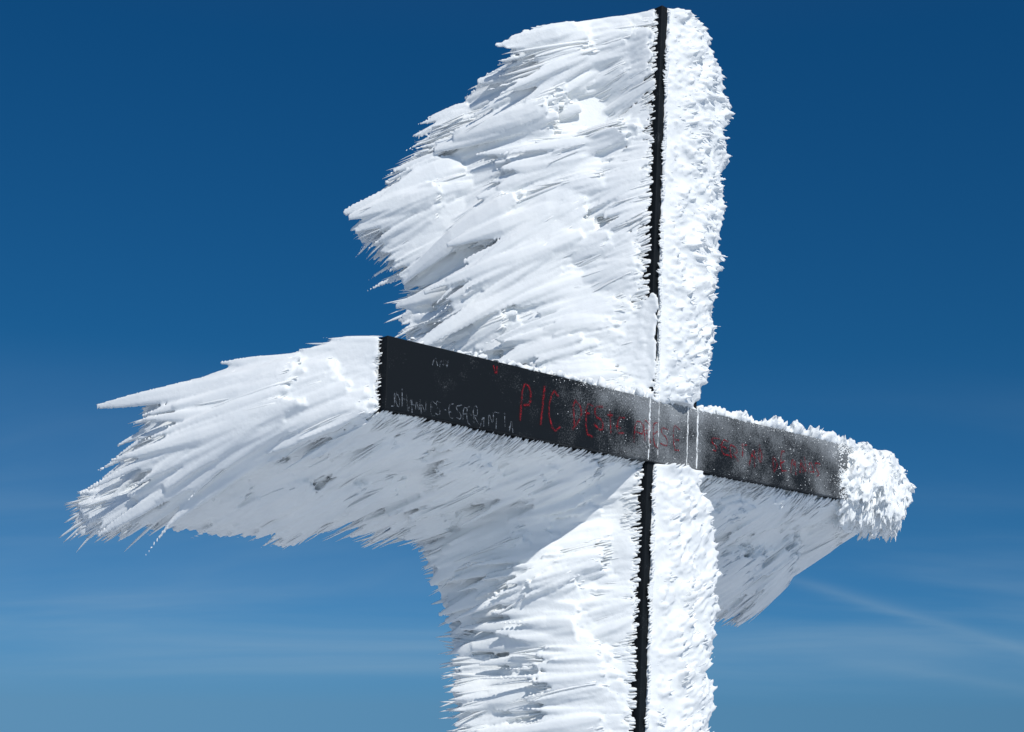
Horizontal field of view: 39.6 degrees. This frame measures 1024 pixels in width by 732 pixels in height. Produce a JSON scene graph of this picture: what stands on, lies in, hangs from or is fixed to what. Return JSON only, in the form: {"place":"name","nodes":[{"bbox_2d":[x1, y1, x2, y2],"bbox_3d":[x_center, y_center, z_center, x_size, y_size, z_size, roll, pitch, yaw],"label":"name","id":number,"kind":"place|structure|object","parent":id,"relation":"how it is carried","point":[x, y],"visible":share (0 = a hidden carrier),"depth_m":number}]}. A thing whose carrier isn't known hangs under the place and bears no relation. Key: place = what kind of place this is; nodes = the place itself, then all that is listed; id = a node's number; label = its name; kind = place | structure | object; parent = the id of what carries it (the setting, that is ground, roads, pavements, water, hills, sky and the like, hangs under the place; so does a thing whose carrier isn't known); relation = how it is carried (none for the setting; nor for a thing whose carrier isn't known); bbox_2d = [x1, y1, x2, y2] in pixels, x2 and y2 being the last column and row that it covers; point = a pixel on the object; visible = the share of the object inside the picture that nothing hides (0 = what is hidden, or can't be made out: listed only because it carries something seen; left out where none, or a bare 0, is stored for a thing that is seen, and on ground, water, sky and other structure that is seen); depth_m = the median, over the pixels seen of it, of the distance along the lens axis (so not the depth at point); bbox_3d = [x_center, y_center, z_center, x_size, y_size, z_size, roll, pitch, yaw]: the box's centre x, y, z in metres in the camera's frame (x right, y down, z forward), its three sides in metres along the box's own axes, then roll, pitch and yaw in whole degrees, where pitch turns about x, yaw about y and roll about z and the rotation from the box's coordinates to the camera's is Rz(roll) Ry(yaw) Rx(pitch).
{"place":"outdoors","nodes":[
{"label":"outdoors","id":0,"kind":"place"},
{"bbox_2d":[0,0,1023,731],"label":"sky","id":1,"kind":"structure","parent":0,"point":[178,178]},
{"bbox_3d":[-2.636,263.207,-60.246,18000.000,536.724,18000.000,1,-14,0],"label":"snowy ground","id":2,"kind":"structure","parent":0,"visible":0},
{"bbox_2d":[629,5,696,731],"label":"post","id":3,"kind":"object","parent":2,"relation":"on","point":[640,642],"visible":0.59,"depth_m":6.07},
{"bbox_2d":[71,8,916,731],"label":"rime ice","id":4,"kind":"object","parent":3,"relation":"attached to","point":[183,460],"visible":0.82,"depth_m":6.09},
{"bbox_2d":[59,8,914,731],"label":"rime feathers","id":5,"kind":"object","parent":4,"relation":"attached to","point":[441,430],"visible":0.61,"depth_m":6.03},
{"bbox_2d":[376,336,848,499],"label":"beam","id":6,"kind":"structure","parent":3,"relation":"on","point":[414,373],"depth_m":5.74},
{"bbox_2d":[391,360,819,475],"bbox_3d":[0.521,0.261,5.926,2.592,0.254,0.001,13,-19,-41],"label":"graffiti","id":7,"kind":"object","parent":6,"relation":"attached to","point":[596,426],"depth_m":5.76}
]}

